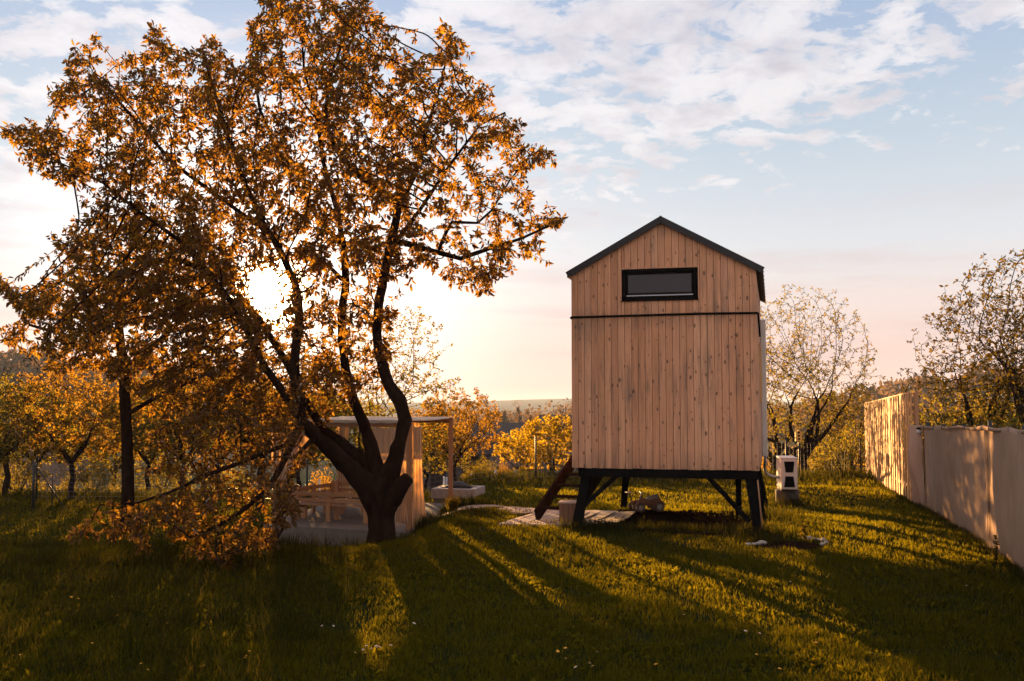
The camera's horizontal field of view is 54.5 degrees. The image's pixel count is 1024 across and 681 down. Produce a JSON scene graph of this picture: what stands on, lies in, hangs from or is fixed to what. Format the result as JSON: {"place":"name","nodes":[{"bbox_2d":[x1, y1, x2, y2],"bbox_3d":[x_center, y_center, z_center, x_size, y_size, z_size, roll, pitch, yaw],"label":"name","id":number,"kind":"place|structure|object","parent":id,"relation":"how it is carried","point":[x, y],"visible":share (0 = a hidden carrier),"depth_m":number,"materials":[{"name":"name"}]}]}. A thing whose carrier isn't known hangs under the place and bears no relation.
{"place":"outdoors","nodes":[
{"label":"outdoors","id":0,"kind":"place"},
{"bbox_2d":[414,505,505,528],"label":"path","id":1,"kind":"structure","parent":0,"point":[479,506],"depth_m":20.25,"materials":[{"name":"grey stone"}]},
{"bbox_2d":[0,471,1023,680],"bbox_3d":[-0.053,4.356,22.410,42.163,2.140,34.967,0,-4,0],"label":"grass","id":2,"kind":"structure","parent":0,"point":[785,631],"depth_m":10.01,"materials":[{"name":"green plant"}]},
{"bbox_2d":[0,393,1023,680],"bbox_3d":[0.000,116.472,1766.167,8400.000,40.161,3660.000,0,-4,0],"label":"ground","id":3,"kind":"structure","parent":0,"point":[504,405],"depth_m":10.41,"materials":[{"name":"green plant"}]},
{"bbox_2d":[0,451,56,494],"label":"shrub","id":4,"kind":"object","parent":3,"relation":"on","point":[20,476],"visible":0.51,"depth_m":35.66,"materials":[{"name":"green plant"}]},
{"bbox_2d":[0,372,78,465],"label":"fruit tree","id":5,"kind":"object","parent":3,"relation":"on","point":[5,411],"visible":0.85,"depth_m":28.91,"materials":[{"name":"orange plant"}]},
{"bbox_2d":[0,328,87,495],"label":"fruit tree","id":6,"kind":"object","parent":3,"relation":"on","point":[7,479],"visible":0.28,"depth_m":32.77,"materials":[{"name":"orange plant"}]},
{"bbox_2d":[31,460,63,509],"bbox_3d":[-12.821,4.024,27.457,0.647,1.450,0.694,-3,-4,35],"label":"corner post","id":7,"kind":"object","parent":3,"relation":"on","point":[34,466],"visible":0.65,"depth_m":27.30,"materials":[{"name":"wood"}]},
{"bbox_2d":[9,399,87,486],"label":"tree","id":8,"kind":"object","parent":3,"relation":"on","point":[53,467],"depth_m":139.46,"materials":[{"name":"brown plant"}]},
{"bbox_2d":[0,385,106,489],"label":"fruit tree","id":9,"kind":"object","parent":3,"relation":"on","point":[48,458],"visible":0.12,"depth_m":37.42,"materials":[{"name":"orange plant"}]},
{"bbox_2d":[0,364,141,500],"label":"fruit tree","id":10,"kind":"object","parent":3,"relation":"on","point":[85,418],"visible":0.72,"depth_m":29.47,"materials":[{"name":"orange plant"}]},
{"bbox_2d":[55,451,121,492],"bbox_3d":[-15.898,5.113,37.787,2.877,1.919,2.233,3,-5,-37],"label":"shrub","id":11,"kind":"object","parent":3,"relation":"on","point":[84,477],"visible":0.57,"depth_m":37.62,"materials":[{"name":"green plant"}]},
{"bbox_2d":[56,398,182,489],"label":"fruit tree","id":12,"kind":"object","parent":3,"relation":"on","point":[114,455],"visible":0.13,"depth_m":40.19,"materials":[{"name":"orange plant"}]},
{"bbox_2d":[0,203,243,530],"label":"cherry tree","id":13,"kind":"object","parent":3,"relation":"on","point":[12,338],"visible":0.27,"depth_m":20.78,"materials":[{"name":"orange plant"}]},
{"bbox_2d":[86,377,203,491],"bbox_3d":[-12.341,3.360,33.872,3.736,4.352,3.826,-3,-5,40],"label":"fruit tree","id":14,"kind":"object","parent":3,"relation":"on","point":[146,461],"visible":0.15,"depth_m":33.60,"materials":[{"name":"orange plant"}]},
{"bbox_2d":[134,453,196,493],"bbox_3d":[-13.258,5.073,37.709,2.233,1.919,2.877,-1,-4,22],"label":"shrub","id":15,"kind":"object","parent":3,"relation":"on","point":[153,479],"visible":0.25,"depth_m":37.40,"materials":[{"name":"green plant"}]},
{"bbox_2d":[102,373,256,490],"bbox_3d":[-10.352,3.020,31.115,4.627,4.275,4.839,3,-5,-36],"label":"fruit tree","id":16,"kind":"object","parent":3,"relation":"on","point":[141,429],"visible":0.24,"depth_m":30.20,"materials":[{"name":"orange plant"}]},
{"bbox_2d":[0,343,358,451],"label":"woodland","id":17,"kind":"object","parent":3,"relation":"on","point":[13,356],"visible":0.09,"depth_m":228.59,"materials":[{"name":"plant"}]},
{"bbox_2d":[159,370,276,489],"bbox_3d":[-10.853,3.508,36.889,4.297,5.004,4.400,1,-4,-11],"label":"fruit tree","id":18,"kind":"object","parent":3,"relation":"on","point":[218,466],"visible":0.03,"depth_m":36.71,"materials":[{"name":"orange plant"}]},
{"bbox_2d":[199,462,255,491],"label":"shrub","id":19,"kind":"object","parent":3,"relation":"on","point":[235,477],"visible":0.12,"depth_m":39.51,"materials":[{"name":"green plant"}]},
{"bbox_2d":[185,324,342,510],"bbox_3d":[-6.755,2.102,26.874,4.620,5.278,4.482,-3,-5,38],"label":"fruit tree","id":20,"kind":"object","parent":3,"relation":"on","point":[244,440],"visible":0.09,"depth_m":26.65,"materials":[{"name":"orange plant"}]},
{"bbox_2d":[0,0,568,570],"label":"cherry tree","id":21,"kind":"object","parent":3,"relation":"on","point":[376,484],"visible":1,"depth_m":14.97,"materials":[{"name":"orange plant"}]},
{"bbox_2d":[224,384,357,485],"bbox_3d":[-7.000,3.240,31.630,4.206,3.886,4.399,-3,-5,38],"label":"fruit tree","id":22,"kind":"object","parent":3,"relation":"on","point":[319,453],"visible":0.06,"depth_m":31.41,"materials":[{"name":"orange plant"}]},
{"bbox_2d":[251,379,346,486],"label":"fruit tree","id":23,"kind":"object","parent":3,"relation":"on","point":[298,480],"visible":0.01,"depth_m":37.67,"materials":[{"name":"orange plant"}]},
{"bbox_2d":[305,467,333,490],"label":"shrub","id":24,"kind":"object","parent":3,"relation":"on","point":[321,477],"visible":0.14,"depth_m":40.48,"materials":[{"name":"orange plant"}]},
{"bbox_2d":[306,395,388,470],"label":"fruit tree","id":25,"kind":"object","parent":3,"relation":"on","point":[329,463],"visible":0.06,"depth_m":34.34,"materials":[{"name":"orange plant"}]},
{"bbox_2d":[263,502,447,546],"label":"concrete slab","id":26,"kind":"structure","parent":3,"relation":"on","point":[349,522],"depth_m":19.04,"materials":[{"name":"grey concrete"}]},
{"bbox_2d":[288,481,345,517],"bbox_3d":[-4.131,3.366,21.189,0.380,0.620,1.750,-1,-4,22],"label":"slatted bench","id":27,"kind":"object","parent":26,"relation":"on","point":[313,486],"visible":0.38,"depth_m":21.29,"materials":[{"name":"brown wood"}]},
{"bbox_2d":[292,490,367,523],"bbox_3d":[-3.530,3.277,19.800,1.750,0.620,0.380,-1,-4,22],"label":"slatted bench","id":28,"kind":"object","parent":26,"relation":"on","point":[329,501],"visible":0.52,"depth_m":19.68,"materials":[{"name":"brown wood"}]},
{"bbox_2d":[331,480,362,510],"bbox_3d":[-3.223,3.403,21.773,1.750,0.620,0.380,-1,-4,22],"label":"slatted bench","id":29,"kind":"object","parent":26,"relation":"on","point":[337,485],"visible":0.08,"depth_m":22.18,"materials":[{"name":"brown wood"}]},
{"bbox_2d":[337,498,359,513],"bbox_3d":[-3.226,3.477,20.610,1.200,0.325,0.585,-1,-4,22],"label":"table","id":30,"kind":"object","parent":26,"relation":"on","point":[341,510],"visible":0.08,"depth_m":21.00,"materials":[{"name":"brown wood"}]},
{"bbox_2d":[271,416,452,530],"bbox_3d":[-2.928,2.669,21.248,3.243,2.019,5.824,0,-4,5],"label":"pergola","id":31,"kind":"object","parent":26,"relation":"on","point":[407,510],"visible":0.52,"depth_m":18.55,"materials":[{"name":"brown wood"}]},
{"bbox_2d":[311,297,463,461],"bbox_3d":[-3.880,1.817,29.951,4.720,6.339,4.651,2,-4,-29],"label":"fruit tree","id":32,"kind":"object","parent":3,"relation":"on","point":[377,407],"visible":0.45,"depth_m":29.90,"materials":[{"name":"orange plant"}]},
{"bbox_2d":[412,401,457,463],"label":"village tree","id":33,"kind":"object","parent":3,"relation":"on","point":[427,423],"visible":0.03,"depth_m":179.32,"materials":[{"name":"orange plant"}]},
{"bbox_2d":[412,423,476,492],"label":"fruit tree","id":34,"kind":"object","parent":3,"relation":"on","point":[433,466],"visible":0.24,"depth_m":33.80,"materials":[{"name":"orange plant"}]},
{"bbox_2d":[35,436,861,503],"bbox_3d":[-1.054,3.923,29.630,25.795,2.196,2.943,1,-4,-8],"label":"wire fence","id":35,"kind":"object","parent":3,"relation":"on","point":[535,448],"visible":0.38,"depth_m":29.15,"materials":[{"name":"metal"}]},
{"bbox_2d":[442,494,463,511],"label":"grass tuft","id":36,"kind":"object","parent":3,"relation":"on","point":[453,503],"visible":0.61,"depth_m":19.78,"materials":[{"name":"green plant"}]},
{"bbox_2d":[438,424,472,438],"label":"village house","id":37,"kind":"structure","parent":3,"relation":"on","point":[458,427],"depth_m":151.71,"materials":[{"name":"brown tile"}]},
{"bbox_2d":[428,407,484,437],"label":"village tree","id":38,"kind":"object","parent":3,"relation":"on","point":[453,414],"visible":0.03,"depth_m":168.27,"materials":[{"name":"orange plant"}]},
{"bbox_2d":[410,387,503,480],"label":"fruit tree","id":39,"kind":"object","parent":3,"relation":"on","point":[462,442],"visible":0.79,"depth_m":31.20,"materials":[{"name":"orange plant"}]},
{"bbox_2d":[431,481,484,502],"bbox_3d":[-1.296,3.707,24.113,1.080,0.590,1.080,-1,-4,12],"label":"fire pit","id":40,"kind":"object","parent":3,"relation":"on","point":[463,489],"visible":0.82,"depth_m":23.69,"materials":[{"name":"concrete"}]},
{"bbox_2d":[422,438,503,491],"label":"garden shed","id":41,"kind":"structure","parent":3,"relation":"on","point":[439,478],"depth_m":39.74,"materials":[{"name":"wood"}]},
{"bbox_2d":[430,463,445,488],"bbox_3d":[-2.948,5.423,39.758,0.628,1.011,0.045,0,-4,4],"label":"window","id":42,"kind":"structure","parent":41,"relation":"in","point":[440,477],"depth_m":39.74,"materials":[{"name":"glass"}]},
{"bbox_2d":[462,464,477,479],"bbox_3d":[-1.681,5.417,39.669,0.628,1.011,0.045,0,-4,4],"label":"window","id":43,"kind":"structure","parent":41,"relation":"in","point":[463,467],"depth_m":39.68,"materials":[{"name":"glass"}]},
{"bbox_2d":[454,411,502,423],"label":"village tree","id":44,"kind":"object","parent":3,"relation":"on","point":[483,416],"visible":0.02,"depth_m":188.60,"materials":[{"name":"orange plant"}]},
{"bbox_2d":[460,454,498,477],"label":"shrub","id":45,"kind":"object","parent":3,"relation":"on","point":[479,465],"visible":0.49,"depth_m":32.76,"materials":[{"name":"green plant"}]},
{"bbox_2d":[482,414,501,422],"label":"village house","id":46,"kind":"structure","parent":3,"relation":"on","point":[493,419],"depth_m":229.32,"materials":[{"name":"brown tile"}]},
{"bbox_2d":[472,423,534,472],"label":"village house","id":47,"kind":"structure","parent":3,"relation":"on","point":[506,428],"depth_m":96.32,"materials":[{"name":"stone"}]},
{"bbox_2d":[498,462,510,473],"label":"shrub","id":48,"kind":"object","parent":3,"relation":"on","point":[504,466],"visible":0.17,"depth_m":31.73,"materials":[{"name":"green plant"}]},
{"bbox_2d":[501,410,508,422],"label":"conifer","id":49,"kind":"object","parent":3,"relation":"on","point":[504,418],"visible":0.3,"depth_m":224.07,"materials":[{"name":"green plant"}]},
{"bbox_2d":[0,551,1023,680],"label":"clover","id":50,"kind":"object","parent":3,"relation":"on","point":[699,622],"visible":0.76,"depth_m":9.40,"materials":[{"name":"green plant"}]},
{"bbox_2d":[500,410,528,422],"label":"village tree","id":51,"kind":"object","parent":3,"relation":"on","point":[510,419],"visible":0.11,"depth_m":238.57,"materials":[{"name":"orange plant"}]},
{"bbox_2d":[517,414,522,422],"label":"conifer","id":52,"kind":"object","parent":3,"relation":"on","point":[520,418],"visible":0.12,"depth_m":179.30,"materials":[{"name":"green plant"}]},
{"bbox_2d":[491,428,549,472],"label":"fruit tree","id":53,"kind":"object","parent":3,"relation":"on","point":[515,454],"visible":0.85,"depth_m":34.63,"materials":[{"name":"yellow plant"}]},
{"bbox_2d":[512,410,541,422],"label":"village tree","id":54,"kind":"object","parent":3,"relation":"on","point":[516,421],"visible":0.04,"depth_m":229.90,"materials":[{"name":"orange plant"}]},
{"bbox_2d":[522,408,551,440],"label":"village tree","id":55,"kind":"object","parent":3,"relation":"on","point":[532,416],"visible":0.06,"depth_m":218.20,"materials":[{"name":"orange plant"}]},
{"bbox_2d":[512,414,571,473],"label":"fruit tree","id":56,"kind":"object","parent":3,"relation":"on","point":[554,429],"visible":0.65,"depth_m":38.51,"materials":[{"name":"yellow plant"}]},
{"bbox_2d":[525,398,571,465],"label":"village tree","id":57,"kind":"object","parent":3,"relation":"on","point":[535,416],"visible":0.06,"depth_m":148.56,"materials":[{"name":"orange plant"}]},
{"bbox_2d":[535,415,577,473],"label":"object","id":58,"kind":"structure","parent":3,"relation":"on","point":[540,417],"depth_m":109.66,"materials":[{"name":"plant"}]},
{"bbox_2d":[498,506,635,526],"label":"wooden deck","id":59,"kind":"structure","parent":3,"relation":"on","point":[592,515],"depth_m":17.91,"materials":[{"name":"grey wood"}]},
{"bbox_2d":[534,455,602,519],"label":"wooden steps","id":60,"kind":"structure","parent":59,"relation":"on","point":[549,496],"depth_m":17.81,"materials":[{"name":"brown wood"}]},
{"bbox_2d":[558,500,583,522],"bbox_3d":[1.000,2.851,16.602,0.410,0.345,0.380,-1,-4,10],"label":"wooden stool","id":61,"kind":"object","parent":59,"relation":"on","point":[567,508],"visible":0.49,"depth_m":16.44,"materials":[{"name":"brown wood"}]},
{"bbox_2d":[363,399,807,419],"bbox_3d":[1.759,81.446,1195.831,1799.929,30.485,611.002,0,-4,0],"label":"woodland","id":62,"kind":"object","parent":3,"relation":"on","point":[515,404],"visible":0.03,"depth_m":1237.90,"materials":[{"name":"plant"}]},
{"bbox_2d":[566,216,768,534],"bbox_3d":[2.979,0.750,17.845,3.107,5.148,4.865,-1,-4,15],"label":"wooden cabin","id":63,"kind":"object","parent":3,"relation":"on","point":[668,353],"visible":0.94,"depth_m":15.61,"materials":[{"name":"brown wood"}]},
{"bbox_2d":[620,266,698,301],"bbox_3d":[2.325,-0.891,15.689,1.228,0.534,0.080,-1,-4,15],"label":"window","id":64,"kind":"structure","parent":63,"relation":"in","point":[682,278],"depth_m":15.69,"materials":[{"name":"black glass"}]},
{"bbox_2d":[759,343,761,402],"bbox_3d":[4.323,0.577,17.287,0.031,1.010,1.100,-1,-4,15],"label":"window","id":65,"kind":"structure","parent":63,"relation":"in","point":[760,355],"depth_m":16.77,"materials":[{"name":"brown glass"}]},
{"bbox_2d":[589,508,773,535],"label":"soil","id":66,"kind":"structure","parent":3,"relation":"on","point":[656,518],"depth_m":17.46,"materials":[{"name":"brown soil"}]},
{"bbox_2d":[625,492,650,509],"bbox_3d":[2.483,3.075,19.183,0.600,0.352,0.241,2,-4,-30],"label":"toy scooter","id":67,"kind":"object","parent":66,"relation":"on","point":[630,506],"visible":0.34,"depth_m":19.05,"materials":[{"name":"brown metal"}]},
{"bbox_2d":[631,491,665,511],"bbox_3d":[2.543,3.007,18.595,0.597,0.373,0.320,1,-4,-12],"label":"ride on toy","id":68,"kind":"object","parent":66,"relation":"on","point":[655,503],"visible":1,"depth_m":18.52,"materials":[{"name":"plastic"}]},
{"bbox_2d":[775,489,798,504],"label":"concrete plinth","id":69,"kind":"structure","parent":3,"relation":"on","point":[784,493],"depth_m":20.73,"materials":[{"name":"grey concrete"}]},
{"bbox_2d":[763,456,797,490],"bbox_3d":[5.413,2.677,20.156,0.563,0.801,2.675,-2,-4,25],"label":"heat pump","id":70,"kind":"object","parent":69,"relation":"on","point":[787,475],"visible":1,"depth_m":20.57,"materials":[{"name":"white plastic"}]},
{"bbox_2d":[761,439,812,471],"bbox_3d":[10.788,5.003,39.864,3.050,2.111,2.405,-4,-5,45],"label":"shrub","id":71,"kind":"object","parent":3,"relation":"on","point":[767,462],"visible":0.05,"depth_m":39.82,"materials":[{"name":"green plant"}]},
{"bbox_2d":[752,541,823,550],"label":"bed soil","id":72,"kind":"structure","parent":3,"relation":"on","point":[799,545],"depth_m":14.05,"materials":[{"name":"brown soil"}]},
{"bbox_2d":[800,525,809,541],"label":"young plant","id":73,"kind":"object","parent":72,"relation":"on","point":[804,531],"visible":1,"depth_m":14.45,"materials":[{"name":"green plant"}]},
{"bbox_2d":[795,430,801,474],"bbox_3d":[8.890,3.548,30.835,0.200,1.552,0.104,0,-4,0],"label":"bird box","id":74,"kind":"object","parent":3,"relation":"on","point":[798,435],"visible":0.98,"depth_m":30.82,"materials":[{"name":"wood"}]},
{"bbox_2d":[760,308,842,472],"bbox_3d":[9.691,2.065,36.985,4.938,6.537,4.824,-1,-4,18],"label":"fruit tree","id":75,"kind":"object","parent":3,"relation":"on","point":[771,458],"visible":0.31,"depth_m":36.64,"materials":[{"name":"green plant"}]},
{"bbox_2d":[760,284,884,472],"bbox_3d":[9.660,1.442,32.941,5.039,6.671,4.922,2,-4,-25],"label":"fruit tree","id":76,"kind":"object","parent":3,"relation":"on","point":[810,440],"visible":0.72,"depth_m":32.66,"materials":[{"name":"green plant"}]},
{"bbox_2d":[797,428,852,473],"bbox_3d":[11.753,4.397,37.846,2.481,2.132,3.196,0,-4,3],"label":"shrub","id":77,"kind":"object","parent":3,"relation":"on","point":[824,439],"visible":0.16,"depth_m":37.55,"materials":[{"name":"green plant"}]},
{"bbox_2d":[807,419,879,474],"bbox_3d":[12.097,3.993,35.843,3.516,2.345,2.729,1,-4,-12],"label":"shrub","id":78,"kind":"object","parent":3,"relation":"on","point":[843,463],"visible":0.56,"depth_m":35.59,"materials":[{"name":"green plant"}]},
{"bbox_2d":[811,387,894,469],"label":"fruit tree","id":79,"kind":"object","parent":3,"relation":"on","point":[855,420],"visible":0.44,"depth_m":37.69,"materials":[{"name":"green plant"}]},
{"bbox_2d":[854,423,924,470],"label":"shrub","id":80,"kind":"object","parent":3,"relation":"on","point":[873,454],"visible":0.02,"depth_m":40.02,"materials":[{"name":"green plant"}]},
{"bbox_2d":[864,391,918,500],"bbox_3d":[10.332,2.933,27.459,0.180,2.910,12.113,-1,-4,15],"label":"slat fence","id":81,"kind":"object","parent":3,"relation":"on","point":[878,421],"visible":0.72,"depth_m":25.81,"materials":[{"name":"brown wood"}]},
{"bbox_2d":[767,363,1023,462],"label":"woodland","id":82,"kind":"object","parent":3,"relation":"on","point":[888,389],"visible":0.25,"depth_m":234.47,"materials":[{"name":"plant"}]},
{"bbox_2d":[895,406,987,488],"bbox_3d":[12.070,2.940,26.753,3.466,2.399,2.733,-2,-4,26],"label":"shrub","id":83,"kind":"object","parent":3,"relation":"on","point":[950,423],"visible":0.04,"depth_m":27.16,"materials":[{"name":"green plant"}]},
{"bbox_2d":[895,383,1008,472],"bbox_3d":[13.697,2.908,30.822,3.722,3.198,4.795,2,-4,-28],"label":"shrub","id":84,"kind":"object","parent":3,"relation":"on","point":[934,415],"visible":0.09,"depth_m":30.80,"materials":[{"name":"green plant"}]},
{"bbox_2d":[897,287,1023,427],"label":"fruit tree","id":85,"kind":"object","parent":3,"relation":"on","point":[992,400],"visible":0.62,"depth_m":25.42,"materials":[{"name":"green plant"}]},
{"bbox_2d":[908,421,1023,570],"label":"fabric fence","id":86,"kind":"object","parent":3,"relation":"on","point":[974,479],"visible":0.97,"depth_m":14.57,"materials":[{"name":"fabric"}]},
{"bbox_2d":[916,427,920,434],"bbox_3d":[8.123,1.808,19.870,0.104,0.145,0.104,0,-4,0],"label":"solar lamp","id":87,"kind":"object","parent":86,"relation":"attached to","point":[918,431],"visible":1,"depth_m":19.84,"materials":[{"name":"white plastic"}]},
{"bbox_2d":[923,401,1023,482],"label":"shrub","id":88,"kind":"object","parent":3,"relation":"on","point":[986,422],"visible":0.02,"depth_m":23.93,"materials":[{"name":"green plant"}]},
{"bbox_2d":[926,248,1023,427],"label":"fruit tree","id":89,"kind":"object","parent":3,"relation":"on","point":[1018,402],"visible":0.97,"depth_m":23.69,"materials":[{"name":"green plant"}]},
{"bbox_2d":[958,383,1021,429],"bbox_3d":[14.839,2.785,29.812,3.722,3.198,4.795,-2,-4,34],"label":"shrub","id":90,"kind":"object","parent":3,"relation":"on","point":[1020,424],"visible":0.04,"depth_m":29.73,"materials":[{"name":"green plant"}]},
{"bbox_2d":[992,535,999,563],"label":"weed","id":91,"kind":"object","parent":3,"relation":"on","point":[995,542],"visible":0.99,"depth_m":12.44,"materials":[{"name":"green plant"}]},
{"bbox_2d":[973,417,1020,429],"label":"shrub","id":92,"kind":"object","parent":3,"relation":"on","point":[975,423],"depth_m":22.12,"materials":[{"name":"green plant"}]},
{"bbox_2d":[1000,415,1023,428],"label":"shrub","id":93,"kind":"object","parent":3,"relation":"on","point":[1010,424],"visible":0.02,"depth_m":19.09,"materials":[{"name":"green plant"}]},
{"bbox_2d":[0,0,1023,402],"label":"sky","id":94,"kind":"structure","parent":0,"point":[871,152],"materials":[{"name":"blue"}]}
]}

